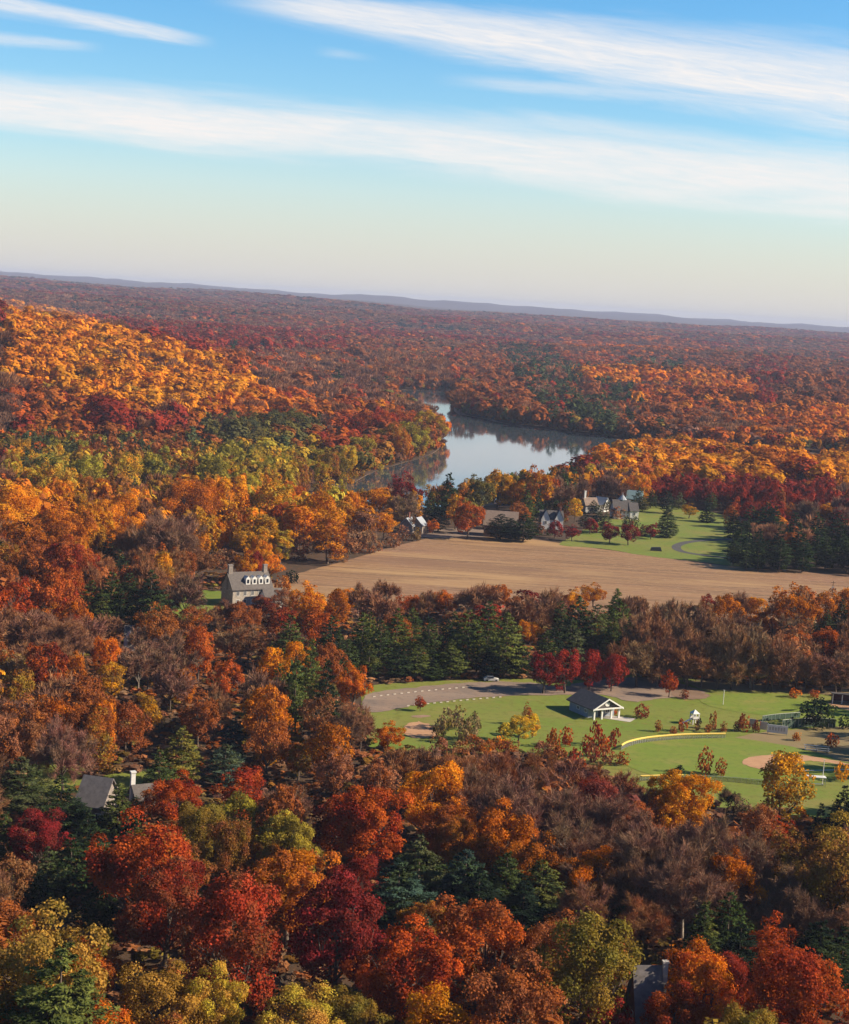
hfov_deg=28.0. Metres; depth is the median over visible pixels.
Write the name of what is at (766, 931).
maple tree
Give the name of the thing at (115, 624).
bare tree
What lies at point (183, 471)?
oak tree
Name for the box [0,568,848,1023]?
undergrowth
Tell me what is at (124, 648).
bare tree
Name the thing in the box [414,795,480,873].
oak tree
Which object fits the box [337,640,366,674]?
pine tree
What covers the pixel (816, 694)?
shrub
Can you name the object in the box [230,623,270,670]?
bare tree
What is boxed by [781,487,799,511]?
maple tree
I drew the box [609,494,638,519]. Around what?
white mansion
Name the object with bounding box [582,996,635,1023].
maple tree
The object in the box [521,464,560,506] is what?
maple tree
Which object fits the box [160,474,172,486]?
oak tree
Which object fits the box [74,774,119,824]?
grey roofed house
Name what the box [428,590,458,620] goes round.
maple tree
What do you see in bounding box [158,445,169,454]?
oak tree
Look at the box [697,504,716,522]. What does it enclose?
spruce tree
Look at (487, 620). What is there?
pine tree
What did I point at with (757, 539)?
pine tree
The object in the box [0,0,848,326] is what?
sky
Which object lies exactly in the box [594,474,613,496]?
bare tree
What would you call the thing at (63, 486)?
oak tree
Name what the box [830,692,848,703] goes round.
dugout
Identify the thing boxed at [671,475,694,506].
maple tree
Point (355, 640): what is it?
pine tree
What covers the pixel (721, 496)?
maple tree
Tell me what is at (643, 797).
bare tree
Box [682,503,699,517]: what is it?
poplar tree
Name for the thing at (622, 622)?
bare tree
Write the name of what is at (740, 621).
bare tree
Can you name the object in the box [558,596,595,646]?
pine tree
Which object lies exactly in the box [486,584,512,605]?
maple tree
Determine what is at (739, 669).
bare tree
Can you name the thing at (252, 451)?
oak tree
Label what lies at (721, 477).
oak tree
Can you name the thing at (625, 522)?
shrub
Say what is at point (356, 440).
poplar tree
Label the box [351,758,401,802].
oak tree
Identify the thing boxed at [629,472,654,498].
oak tree
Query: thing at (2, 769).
bare tree
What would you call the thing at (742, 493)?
maple tree
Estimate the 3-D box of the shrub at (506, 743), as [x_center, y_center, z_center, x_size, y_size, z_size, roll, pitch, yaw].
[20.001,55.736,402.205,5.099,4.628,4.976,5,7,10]
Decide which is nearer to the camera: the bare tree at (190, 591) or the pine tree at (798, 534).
the bare tree at (190, 591)
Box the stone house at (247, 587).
[220,564,283,607]
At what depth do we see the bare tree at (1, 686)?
379.83 m
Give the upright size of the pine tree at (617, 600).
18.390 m
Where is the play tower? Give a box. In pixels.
[682,710,699,724]
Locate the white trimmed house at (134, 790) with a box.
[126,770,155,808]
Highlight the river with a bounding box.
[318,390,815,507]
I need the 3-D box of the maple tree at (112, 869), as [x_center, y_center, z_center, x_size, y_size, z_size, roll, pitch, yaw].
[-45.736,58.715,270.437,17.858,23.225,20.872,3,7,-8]
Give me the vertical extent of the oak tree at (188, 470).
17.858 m
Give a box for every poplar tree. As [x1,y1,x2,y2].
[72,487,87,501]
[76,493,90,507]
[87,523,105,557]
[96,661,127,697]
[136,692,161,735]
[139,486,152,499]
[147,475,157,485]
[154,549,174,584]
[157,477,169,492]
[196,509,207,550]
[197,533,210,551]
[204,518,221,553]
[224,511,242,548]
[227,530,258,558]
[229,507,278,548]
[254,529,270,555]
[254,744,280,767]
[256,646,291,682]
[268,530,294,563]
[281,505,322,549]
[281,641,310,674]
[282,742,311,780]
[302,445,319,464]
[308,514,348,563]
[319,452,340,480]
[321,482,331,493]
[335,500,356,528]
[337,587,354,612]
[346,436,367,449]
[348,444,363,470]
[360,488,390,515]
[371,428,394,442]
[372,508,397,539]
[391,512,400,526]
[414,495,424,516]
[423,484,430,504]
[429,413,449,436]
[446,493,459,528]
[457,478,473,493]
[495,722,514,741]
[507,715,530,742]
[524,713,540,737]
[568,498,583,522]
[585,462,599,494]
[601,501,610,511]
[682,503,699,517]
[722,493,730,508]
[730,500,738,512]
[733,496,740,510]
[743,597,769,625]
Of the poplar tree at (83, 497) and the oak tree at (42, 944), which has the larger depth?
the poplar tree at (83, 497)
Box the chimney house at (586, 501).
[580,491,598,512]
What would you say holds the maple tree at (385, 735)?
on the ground at (310, 563)
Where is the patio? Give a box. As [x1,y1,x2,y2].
[599,716,635,721]
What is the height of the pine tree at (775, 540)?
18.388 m
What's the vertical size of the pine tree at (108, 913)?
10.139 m
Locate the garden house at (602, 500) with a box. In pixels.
[596,496,608,511]
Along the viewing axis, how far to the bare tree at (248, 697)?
396.80 m
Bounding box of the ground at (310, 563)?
[0,271,848,1023]
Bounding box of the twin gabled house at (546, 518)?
[537,507,563,529]
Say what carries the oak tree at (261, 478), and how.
on the ground at (310, 563)
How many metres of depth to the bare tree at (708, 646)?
487.42 m
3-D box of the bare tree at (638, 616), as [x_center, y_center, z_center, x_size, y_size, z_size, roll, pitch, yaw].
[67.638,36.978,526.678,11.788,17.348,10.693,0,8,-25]
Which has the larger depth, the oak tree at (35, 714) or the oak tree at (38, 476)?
the oak tree at (38, 476)
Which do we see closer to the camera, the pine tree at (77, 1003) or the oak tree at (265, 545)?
the pine tree at (77, 1003)
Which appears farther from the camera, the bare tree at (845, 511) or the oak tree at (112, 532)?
the bare tree at (845, 511)
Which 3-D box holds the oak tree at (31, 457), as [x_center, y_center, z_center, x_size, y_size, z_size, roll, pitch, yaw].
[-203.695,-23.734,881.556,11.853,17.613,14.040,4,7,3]
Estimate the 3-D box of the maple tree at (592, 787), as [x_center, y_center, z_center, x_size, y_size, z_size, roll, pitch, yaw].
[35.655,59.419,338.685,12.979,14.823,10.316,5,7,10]
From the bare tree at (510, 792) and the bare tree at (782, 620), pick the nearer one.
the bare tree at (510, 792)
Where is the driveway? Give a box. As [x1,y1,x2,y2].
[672,538,745,560]
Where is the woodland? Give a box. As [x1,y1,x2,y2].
[0,275,848,1023]
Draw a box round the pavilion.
[566,688,623,719]
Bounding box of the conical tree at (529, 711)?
[522,702,532,724]
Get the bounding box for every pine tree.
[0,756,56,816]
[0,942,124,1023]
[19,869,60,922]
[20,446,31,465]
[20,456,30,472]
[24,846,75,898]
[27,438,36,455]
[34,440,43,454]
[34,775,91,833]
[36,429,46,441]
[40,833,95,898]
[64,435,72,452]
[65,811,109,860]
[66,799,93,830]
[67,438,77,452]
[71,881,125,934]
[76,580,108,620]
[87,590,116,621]
[90,572,134,622]
[96,535,121,563]
[101,433,106,445]
[105,445,111,456]
[112,550,130,581]
[114,573,139,615]
[117,437,126,450]
[123,569,176,624]
[125,428,133,442]
[128,795,152,823]
[138,438,146,450]
[142,750,180,783]
[156,725,205,783]
[188,438,194,449]
[201,744,243,787]
[269,615,309,670]
[273,662,293,708]
[283,658,309,734]
[298,637,324,699]
[307,615,353,674]
[310,659,344,725]
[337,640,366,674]
[346,612,376,661]
[353,857,437,946]
[354,644,383,677]
[357,611,381,653]
[360,620,398,667]
[378,608,413,658]
[379,833,448,903]
[382,647,416,677]
[401,644,430,677]
[402,607,422,647]
[411,617,443,668]
[420,660,451,679]
[421,492,437,522]
[428,500,450,530]
[430,618,458,662]
[430,639,471,678]
[432,849,502,908]
[434,472,457,522]
[442,867,507,934]
[443,611,466,657]
[448,610,489,667]
[466,600,509,663]
[470,647,510,676]
[480,612,533,677]
[483,514,516,539]
[486,851,536,918]
[494,880,555,944]
[496,518,523,540]
[500,635,534,677]
[506,513,543,541]
[517,490,540,525]
[519,859,571,916]
[531,629,560,671]
[532,489,544,519]
[542,627,567,664]
[543,500,556,509]
[546,601,572,636]
[555,617,586,668]
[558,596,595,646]
[576,512,589,527]
[580,604,614,648]
[587,500,597,512]
[590,505,607,532]
[595,588,630,637]
[598,512,613,530]
[599,607,621,663]
[604,896,636,916]
[616,618,634,648]
[631,487,646,508]
[638,495,649,510]
[646,488,657,507]
[657,490,674,511]
[673,492,686,508]
[699,892,756,953]
[701,492,718,510]
[718,920,760,996]
[722,526,751,560]
[723,510,741,540]
[724,540,741,564]
[734,505,762,541]
[737,542,757,569]
[743,528,770,562]
[747,539,770,570]
[754,502,779,526]
[762,506,787,531]
[765,528,793,566]
[765,538,794,571]
[784,512,806,544]
[786,528,812,566]
[788,537,817,571]
[790,920,848,998]
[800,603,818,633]
[804,512,829,543]
[804,526,834,566]
[814,536,839,570]
[814,610,835,641]
[815,926,848,989]
[825,785,848,830]
[826,512,848,552]
[827,526,848,566]
[829,599,848,633]
[835,538,848,572]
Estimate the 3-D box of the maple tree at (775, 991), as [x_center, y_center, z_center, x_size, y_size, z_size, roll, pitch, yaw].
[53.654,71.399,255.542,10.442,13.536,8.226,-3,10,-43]
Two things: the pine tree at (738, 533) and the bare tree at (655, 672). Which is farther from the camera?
the pine tree at (738, 533)
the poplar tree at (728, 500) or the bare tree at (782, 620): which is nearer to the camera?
the bare tree at (782, 620)
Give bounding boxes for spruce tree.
[0,811,24,869]
[90,784,141,839]
[215,717,251,761]
[638,524,648,536]
[655,505,679,537]
[681,901,722,965]
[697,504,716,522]
[802,803,828,858]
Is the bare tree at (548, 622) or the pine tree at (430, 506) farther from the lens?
the pine tree at (430, 506)
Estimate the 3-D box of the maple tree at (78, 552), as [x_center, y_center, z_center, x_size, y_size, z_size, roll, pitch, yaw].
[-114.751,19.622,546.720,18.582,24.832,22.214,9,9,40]
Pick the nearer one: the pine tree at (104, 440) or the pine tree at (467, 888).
the pine tree at (467, 888)
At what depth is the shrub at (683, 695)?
473.68 m
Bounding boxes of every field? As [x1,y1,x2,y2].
[247,537,848,628]
[623,736,848,783]
[699,693,848,721]
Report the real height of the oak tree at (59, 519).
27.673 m
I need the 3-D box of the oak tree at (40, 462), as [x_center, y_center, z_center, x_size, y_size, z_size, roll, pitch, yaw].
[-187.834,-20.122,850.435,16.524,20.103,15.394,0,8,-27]
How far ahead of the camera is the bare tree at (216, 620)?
522.18 m
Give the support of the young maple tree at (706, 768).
on the ball field at (658, 757)
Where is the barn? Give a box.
[483,510,518,537]
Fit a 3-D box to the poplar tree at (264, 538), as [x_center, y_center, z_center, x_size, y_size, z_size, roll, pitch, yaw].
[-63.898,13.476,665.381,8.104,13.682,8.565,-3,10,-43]
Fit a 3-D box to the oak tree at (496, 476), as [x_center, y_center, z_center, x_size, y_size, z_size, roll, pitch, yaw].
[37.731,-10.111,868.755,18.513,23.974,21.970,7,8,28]
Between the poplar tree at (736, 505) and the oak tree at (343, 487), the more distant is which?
the poplar tree at (736, 505)
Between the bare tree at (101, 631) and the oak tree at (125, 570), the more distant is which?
the oak tree at (125, 570)
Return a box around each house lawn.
[29,755,83,791]
[103,771,166,794]
[173,590,223,618]
[559,505,760,567]
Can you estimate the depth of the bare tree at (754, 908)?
289.23 m
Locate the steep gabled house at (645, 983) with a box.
[624,960,669,1023]
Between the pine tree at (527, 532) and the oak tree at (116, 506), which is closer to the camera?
the oak tree at (116, 506)
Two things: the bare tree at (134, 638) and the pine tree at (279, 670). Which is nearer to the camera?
the pine tree at (279, 670)
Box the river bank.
[345,407,819,507]
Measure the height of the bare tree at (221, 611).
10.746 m
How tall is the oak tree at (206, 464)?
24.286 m
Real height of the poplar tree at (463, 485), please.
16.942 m
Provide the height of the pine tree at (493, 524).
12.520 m
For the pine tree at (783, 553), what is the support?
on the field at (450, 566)
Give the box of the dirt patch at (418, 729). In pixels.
[404,721,435,737]
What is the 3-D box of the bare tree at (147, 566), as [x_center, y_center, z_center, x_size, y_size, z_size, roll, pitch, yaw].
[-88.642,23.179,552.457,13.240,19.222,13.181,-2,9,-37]
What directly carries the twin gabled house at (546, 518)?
on the ground at (310, 563)
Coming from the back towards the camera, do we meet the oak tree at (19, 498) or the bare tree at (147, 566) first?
the oak tree at (19, 498)
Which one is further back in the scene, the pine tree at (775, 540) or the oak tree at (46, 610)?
the pine tree at (775, 540)
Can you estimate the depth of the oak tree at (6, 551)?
558.47 m
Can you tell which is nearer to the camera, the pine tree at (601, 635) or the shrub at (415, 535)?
the pine tree at (601, 635)
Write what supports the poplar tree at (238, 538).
on the ground at (310, 563)
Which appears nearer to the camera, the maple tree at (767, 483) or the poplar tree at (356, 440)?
the maple tree at (767, 483)
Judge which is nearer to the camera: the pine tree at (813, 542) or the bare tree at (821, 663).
the bare tree at (821, 663)
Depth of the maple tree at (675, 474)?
987.11 m
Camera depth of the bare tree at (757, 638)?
489.68 m
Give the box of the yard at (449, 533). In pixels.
[418,528,487,537]
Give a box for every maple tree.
[0,529,6,540]
[6,806,75,862]
[25,641,69,689]
[28,533,100,587]
[51,590,87,620]
[54,571,85,600]
[54,650,86,691]
[58,936,121,1000]
[82,804,193,944]
[82,998,134,1023]
[89,487,104,498]
[90,635,122,674]
[112,854,207,966]
[139,768,203,827]
[149,834,205,892]
[176,866,285,1012]
[183,624,214,679]
[208,765,265,815]
[243,549,263,571]
[246,980,275,1020]
[251,595,274,616]
[257,597,276,615]
[261,605,306,641]
[269,502,288,544]
[283,868,400,995]
[287,580,326,620]
[290,482,306,495]
[295,607,341,645]
[310,797,353,864]
[317,784,415,870]
[324,853,385,915]
[325,588,350,620]
[335,662,372,706]
[339,913,465,1023]
[349,408,382,427]
[374,720,406,750]
[375,410,404,427]
[387,470,427,499]
[389,406,416,421]
[395,595,410,609]
[400,980,475,1023]
[402,595,421,615]
[413,695,426,709]
[426,520,439,531]
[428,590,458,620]
[450,497,485,538]
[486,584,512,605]
[517,619,544,645]
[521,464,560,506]
[530,652,558,693]
[546,727,561,747]
[548,520,562,538]
[554,647,581,692]
[560,726,573,745]
[562,586,589,615]
[563,524,581,540]
[567,747,585,766]
[577,769,619,841]
[578,649,602,689]
[580,582,607,606]
[580,734,593,755]
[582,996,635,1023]
[583,518,598,533]
[586,740,599,762]
[589,720,606,745]
[596,737,611,755]
[599,521,619,542]
[600,653,628,690]
[608,727,620,747]
[615,521,640,544]
[639,978,713,1023]
[643,522,659,538]
[645,479,661,501]
[647,767,723,831]
[651,480,665,497]
[652,478,669,502]
[654,719,662,731]
[659,670,678,696]
[661,472,671,498]
[667,479,678,502]
[669,726,676,733]
[670,467,680,499]
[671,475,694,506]
[678,718,687,731]
[689,473,702,497]
[692,482,701,501]
[695,485,704,503]
[695,718,701,730]
[696,746,713,775]
[697,949,754,1023]
[698,593,716,614]
[702,481,717,503]
[704,723,712,732]
[709,710,716,729]
[711,592,746,621]
[713,480,732,508]
[714,757,727,775]
[720,478,732,502]
[720,721,727,731]
[731,479,741,499]
[731,481,753,507]
[733,721,741,730]
[737,477,750,505]
[737,501,757,522]
[737,713,750,732]
[739,928,848,1023]
[747,482,766,504]
[747,910,798,957]
[750,944,799,1023]
[751,473,762,483]
[752,720,760,731]
[755,815,797,850]
[757,483,778,501]
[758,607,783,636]
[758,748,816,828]
[764,477,771,499]
[767,581,822,625]
[778,502,786,517]
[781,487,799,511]
[783,502,799,516]
[784,479,792,490]
[790,490,802,511]
[792,732,801,740]
[797,495,819,519]
[801,486,814,497]
[806,588,841,628]
[807,480,821,493]
[811,626,839,658]
[812,494,828,515]
[814,486,826,495]
[819,503,835,520]
[823,476,834,483]
[826,491,838,503]
[830,587,848,618]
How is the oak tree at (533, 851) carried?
on the ground at (310, 563)
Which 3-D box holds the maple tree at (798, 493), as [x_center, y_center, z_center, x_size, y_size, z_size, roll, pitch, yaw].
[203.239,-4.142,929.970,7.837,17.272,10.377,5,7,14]
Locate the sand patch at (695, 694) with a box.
[671,689,710,699]
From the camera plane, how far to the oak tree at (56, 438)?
952.81 m
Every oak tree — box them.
[0,434,14,448]
[0,452,18,466]
[0,483,41,522]
[0,510,58,558]
[0,539,19,564]
[0,560,26,597]
[0,575,38,616]
[0,634,10,659]
[0,641,14,682]
[0,648,28,693]
[0,667,36,710]
[0,693,51,750]
[0,714,29,765]
[0,852,36,900]
[0,895,51,982]
[0,896,112,1023]
[5,543,38,601]
[6,461,23,476]
[9,437,30,454]
[10,445,24,454]
[12,721,50,771]
[17,466,41,488]
[17,499,99,546]
[18,536,45,588]
[26,465,45,486]
[26,561,83,614]
[27,449,40,461]
[29,601,63,625]
[33,452,59,480]
[34,456,78,487]
[35,691,82,738]
[36,486,49,501]
[42,446,51,455]
[44,434,59,444]
[50,479,76,500]
[54,443,64,457]
[60,431,75,441]
[60,600,93,624]
[62,703,115,758]
[63,577,93,605]
[64,675,118,725]
[65,672,104,705]
[71,454,108,482]
[73,439,88,450]
[74,696,118,754]
[76,473,94,496]
[76,499,114,543]
[78,444,94,455]
[88,477,110,492]
[89,439,99,454]
[90,487,147,534]
[103,450,144,486]
[103,525,126,558]
[105,434,116,443]
[113,700,152,756]
[115,957,212,1023]
[119,556,153,587]
[131,789,165,819]
[132,451,172,482]
[133,601,179,640]
[149,542,167,553]
[151,455,179,478]
[155,432,173,444]
[155,1011,183,1023]
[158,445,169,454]
[158,835,217,888]
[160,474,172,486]
[161,477,222,518]
[170,667,197,705]
[171,546,198,577]
[172,434,183,445]
[172,450,200,474]
[173,605,212,635]
[173,799,231,863]
[177,469,191,480]
[177,690,223,746]
[178,959,250,1023]
[182,465,196,474]
[188,818,255,885]
[195,456,230,483]
[202,446,216,454]
[204,653,244,695]
[207,519,232,551]
[210,441,220,451]
[213,474,251,515]
[217,445,233,456]
[219,789,261,845]
[225,508,245,550]
[226,451,244,462]
[226,600,257,628]
[229,822,285,881]
[232,444,243,457]
[233,547,258,571]
[235,416,266,439]
[235,458,250,473]
[236,461,245,473]
[239,682,300,746]
[240,605,262,626]
[241,442,254,452]
[242,718,290,773]
[242,847,342,947]
[243,446,263,461]
[245,454,260,464]
[245,475,261,489]
[247,478,304,513]
[249,450,264,462]
[249,460,270,473]
[251,535,272,561]
[251,980,345,1023]
[253,468,266,480]
[253,808,324,878]
[254,783,307,852]
[257,408,292,427]
[257,549,285,574]
[261,474,279,487]
[262,450,275,460]
[263,455,275,467]
[263,464,277,472]
[268,469,280,479]
[269,589,296,608]
[270,446,280,456]
[270,460,283,470]
[277,464,289,481]
[278,452,291,462]
[278,466,295,484]
[280,407,313,432]
[281,444,300,457]
[281,445,294,455]
[289,477,298,485]
[292,453,305,463]
[293,469,310,485]
[294,488,348,541]
[296,458,308,471]
[296,462,311,484]
[297,692,334,737]
[301,721,354,784]
[304,457,318,467]
[311,745,356,796]
[314,458,332,484]
[314,640,351,687]
[325,982,395,1023]
[330,453,350,473]
[333,479,349,493]
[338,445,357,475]
[341,490,363,524]
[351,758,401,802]
[356,488,371,502]
[359,434,377,450]
[368,432,387,439]
[378,607,412,646]
[383,420,404,441]
[393,430,412,462]
[393,760,468,842]
[394,900,446,958]
[397,418,430,450]
[408,424,432,456]
[413,409,434,424]
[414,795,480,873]
[427,815,484,873]
[433,891,526,1014]
[447,489,466,517]
[447,947,568,1023]
[454,797,540,881]
[463,473,495,516]
[480,468,516,510]
[497,830,567,901]
[498,479,525,508]
[503,595,523,624]
[504,1008,538,1023]
[510,501,530,526]
[511,946,560,1022]
[514,917,573,981]
[516,907,578,968]
[527,906,645,1023]
[551,500,570,521]
[555,844,612,907]
[572,462,585,476]
[577,473,593,498]
[589,849,634,919]
[593,471,606,496]
[612,800,667,865]
[613,465,621,473]
[624,471,639,489]
[629,464,638,474]
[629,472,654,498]
[640,473,656,482]
[646,791,687,835]
[649,466,667,483]
[660,934,742,1022]
[689,600,720,622]
[707,845,770,925]
[712,471,724,482]
[721,999,778,1023]
[722,505,739,525]
[740,802,783,848]
[768,623,812,681]
[769,825,816,865]
[770,487,785,510]
[771,808,848,936]
[777,616,814,643]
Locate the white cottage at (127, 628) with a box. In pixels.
[123,621,166,652]
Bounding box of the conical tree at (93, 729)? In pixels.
[78,706,117,774]
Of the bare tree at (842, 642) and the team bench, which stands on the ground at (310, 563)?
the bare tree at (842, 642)
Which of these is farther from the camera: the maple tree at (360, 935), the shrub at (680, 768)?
the shrub at (680, 768)
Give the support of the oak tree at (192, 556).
on the ground at (310, 563)
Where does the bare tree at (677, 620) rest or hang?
on the ground at (310, 563)
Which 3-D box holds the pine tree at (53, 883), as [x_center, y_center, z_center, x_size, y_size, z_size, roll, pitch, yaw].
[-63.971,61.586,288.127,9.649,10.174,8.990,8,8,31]
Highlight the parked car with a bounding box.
[483,675,498,681]
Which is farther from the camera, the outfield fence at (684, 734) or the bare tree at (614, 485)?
the bare tree at (614, 485)
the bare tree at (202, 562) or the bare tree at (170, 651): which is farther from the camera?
the bare tree at (202, 562)
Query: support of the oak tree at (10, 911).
on the ground at (310, 563)
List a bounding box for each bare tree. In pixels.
[0,465,16,480]
[0,537,11,555]
[0,603,27,646]
[0,611,10,647]
[0,679,6,713]
[0,699,42,750]
[0,760,12,782]
[0,787,10,819]
[0,862,17,903]
[1,610,53,667]
[7,639,36,672]
[22,614,94,660]
[28,711,100,789]
[30,671,85,720]
[33,611,59,642]
[66,613,108,656]
[81,560,107,602]
[87,556,111,571]
[88,614,124,640]
[97,552,119,573]
[107,563,126,587]
[108,473,129,486]
[110,530,143,560]
[113,649,163,692]
[114,543,153,569]
[116,519,139,536]
[117,646,130,670]
[123,638,177,688]
[125,625,153,646]
[129,528,168,551]
[130,486,144,506]
[130,555,172,609]
[132,498,155,518]
[133,568,170,606]
[137,505,208,553]
[138,544,160,565]
[140,638,168,652]
[151,661,200,712]
[154,643,181,677]
[156,562,190,585]
[156,628,184,649]
[158,575,183,616]
[160,544,190,570]
[167,571,207,622]
[172,640,202,669]
[179,544,220,573]
[192,681,233,739]
[197,605,226,631]
[209,622,266,666]
[211,598,233,630]
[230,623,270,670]
[234,664,294,721]
[242,683,283,730]
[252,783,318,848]
[301,463,314,481]
[310,701,374,755]
[346,508,382,539]
[347,581,370,617]
[352,701,376,750]
[354,588,405,625]
[371,577,402,600]
[372,745,421,797]
[383,491,419,521]
[401,513,415,526]
[401,745,439,781]
[415,515,430,521]
[415,590,442,620]
[423,750,505,801]
[427,751,468,770]
[432,763,512,824]
[452,587,481,617]
[454,580,505,615]
[466,761,571,840]
[472,747,533,795]
[495,606,532,633]
[500,593,548,637]
[510,749,561,795]
[514,767,598,844]
[527,588,569,634]
[529,808,597,903]
[532,605,555,637]
[538,586,570,628]
[541,753,590,790]
[543,475,577,503]
[554,877,616,932]
[558,785,647,861]
[572,474,594,502]
[581,761,622,790]
[590,463,605,486]
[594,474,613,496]
[597,469,618,497]
[597,846,668,929]
[600,636,630,683]
[602,475,629,498]
[610,769,647,799]
[611,804,708,901]
[613,891,675,952]
[616,640,657,686]
[618,613,634,638]
[618,616,653,652]
[622,787,660,815]
[625,467,637,476]
[628,596,657,618]
[630,607,653,630]
[630,836,739,942]
[635,600,671,642]
[640,652,682,686]
[647,629,689,683]
[660,595,687,623]
[660,612,681,627]
[663,613,706,681]
[665,662,701,686]
[666,811,753,912]
[670,643,716,687]
[675,600,698,619]
[685,603,718,631]
[688,637,725,687]
[694,623,742,687]
[697,663,734,688]
[716,786,741,811]
[717,616,744,634]
[718,828,780,914]
[719,608,756,630]
[720,646,746,689]
[721,591,751,617]
[722,591,753,616]
[733,616,770,688]
[735,876,789,925]
[740,660,769,689]
[743,852,822,928]
[750,642,787,689]
[750,659,793,690]
[757,884,826,941]
[758,522,784,549]
[764,630,799,690]
[767,599,790,611]
[774,613,813,637]
[782,648,814,690]
[783,660,830,691]
[791,497,820,519]
[797,632,824,656]
[804,648,844,691]
[818,899,848,943]
[821,671,848,691]
[826,650,848,691]
[827,496,846,514]
[832,504,848,516]
[835,631,848,684]
[836,619,847,632]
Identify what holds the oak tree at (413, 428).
on the ground at (310, 563)
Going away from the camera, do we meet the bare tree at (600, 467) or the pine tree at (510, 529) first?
the pine tree at (510, 529)
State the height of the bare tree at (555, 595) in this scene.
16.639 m
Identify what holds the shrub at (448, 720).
on the park lawn at (550, 711)
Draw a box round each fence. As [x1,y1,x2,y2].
[621,733,725,749]
[640,774,683,779]
[684,775,800,787]
[762,712,800,721]
[782,718,835,727]
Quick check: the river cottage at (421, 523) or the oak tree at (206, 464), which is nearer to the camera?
the river cottage at (421, 523)
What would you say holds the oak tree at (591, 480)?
on the ground at (310, 563)
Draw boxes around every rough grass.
[689,681,848,694]
[734,726,848,761]
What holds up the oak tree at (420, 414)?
on the ground at (310, 563)
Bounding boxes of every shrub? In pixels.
[207,549,229,569]
[221,548,238,565]
[274,575,291,589]
[286,570,298,582]
[288,534,316,559]
[311,481,324,490]
[323,476,334,486]
[328,547,350,562]
[335,473,347,483]
[337,527,362,553]
[343,472,354,483]
[348,467,360,477]
[353,468,365,476]
[357,529,383,553]
[376,461,384,469]
[381,533,402,546]
[395,525,410,540]
[410,527,421,540]
[428,735,450,754]
[430,715,448,737]
[438,706,454,729]
[449,705,467,728]
[450,740,470,755]
[455,717,472,744]
[462,710,481,740]
[464,733,484,753]
[475,738,495,757]
[490,735,504,749]
[498,738,519,756]
[532,740,553,758]
[533,522,545,535]
[549,744,568,759]
[600,748,614,764]
[608,506,625,518]
[614,751,630,764]
[622,517,632,524]
[629,516,640,527]
[634,703,649,718]
[673,765,684,773]
[680,689,688,698]
[723,793,743,815]
[734,798,752,814]
[789,688,801,697]
[790,697,837,729]
[808,689,820,697]
[824,732,839,747]
[833,761,848,781]
[838,713,848,729]
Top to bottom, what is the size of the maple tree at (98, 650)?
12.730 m
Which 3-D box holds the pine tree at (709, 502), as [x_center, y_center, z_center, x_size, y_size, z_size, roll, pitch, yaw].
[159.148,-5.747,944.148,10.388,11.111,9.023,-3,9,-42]
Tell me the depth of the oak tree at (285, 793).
310.00 m
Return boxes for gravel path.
[412,715,429,717]
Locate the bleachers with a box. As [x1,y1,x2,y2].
[804,744,829,752]
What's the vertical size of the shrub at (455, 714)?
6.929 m
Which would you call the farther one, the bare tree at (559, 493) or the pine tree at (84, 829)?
the bare tree at (559, 493)
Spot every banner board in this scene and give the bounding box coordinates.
[749,719,755,726]
[760,721,767,730]
[767,724,787,735]
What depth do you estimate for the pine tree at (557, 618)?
544.07 m
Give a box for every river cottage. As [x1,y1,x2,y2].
[399,512,415,533]
[415,516,427,533]
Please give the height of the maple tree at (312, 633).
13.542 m
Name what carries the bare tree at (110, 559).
on the ground at (310, 563)
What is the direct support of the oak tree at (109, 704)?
on the ground at (310, 563)
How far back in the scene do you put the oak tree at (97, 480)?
780.47 m
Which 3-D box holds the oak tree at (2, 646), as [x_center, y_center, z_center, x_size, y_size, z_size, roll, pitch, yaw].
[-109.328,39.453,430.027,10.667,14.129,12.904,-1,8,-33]
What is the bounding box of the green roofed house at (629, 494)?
[626,490,643,501]
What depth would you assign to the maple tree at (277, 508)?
715.42 m
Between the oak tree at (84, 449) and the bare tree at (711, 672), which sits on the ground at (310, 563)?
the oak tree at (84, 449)
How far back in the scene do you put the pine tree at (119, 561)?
595.57 m
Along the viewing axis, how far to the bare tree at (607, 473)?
977.64 m
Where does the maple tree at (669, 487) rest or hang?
on the ground at (310, 563)
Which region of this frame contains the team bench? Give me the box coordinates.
[806,775,826,785]
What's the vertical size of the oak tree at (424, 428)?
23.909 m
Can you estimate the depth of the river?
1252.37 m
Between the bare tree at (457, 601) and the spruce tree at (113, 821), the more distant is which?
the bare tree at (457, 601)
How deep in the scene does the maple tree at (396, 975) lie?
240.26 m
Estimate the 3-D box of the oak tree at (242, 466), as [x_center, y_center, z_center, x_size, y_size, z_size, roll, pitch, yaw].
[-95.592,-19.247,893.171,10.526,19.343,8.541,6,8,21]
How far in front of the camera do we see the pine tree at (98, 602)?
511.48 m
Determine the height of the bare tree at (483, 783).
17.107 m
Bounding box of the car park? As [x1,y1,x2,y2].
[361,677,708,711]
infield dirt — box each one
[742,754,848,771]
[827,701,848,709]
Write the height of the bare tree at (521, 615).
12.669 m
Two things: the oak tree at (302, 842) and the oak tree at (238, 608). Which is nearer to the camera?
the oak tree at (302, 842)
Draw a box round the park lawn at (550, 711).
[358,673,848,829]
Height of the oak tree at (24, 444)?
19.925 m
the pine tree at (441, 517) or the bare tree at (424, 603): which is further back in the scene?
the pine tree at (441, 517)
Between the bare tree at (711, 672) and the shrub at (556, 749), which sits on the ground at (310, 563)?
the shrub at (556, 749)
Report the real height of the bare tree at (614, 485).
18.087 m
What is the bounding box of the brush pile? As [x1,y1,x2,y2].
[650,547,661,550]
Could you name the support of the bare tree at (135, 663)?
on the ground at (310, 563)
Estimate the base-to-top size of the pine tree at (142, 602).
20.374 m

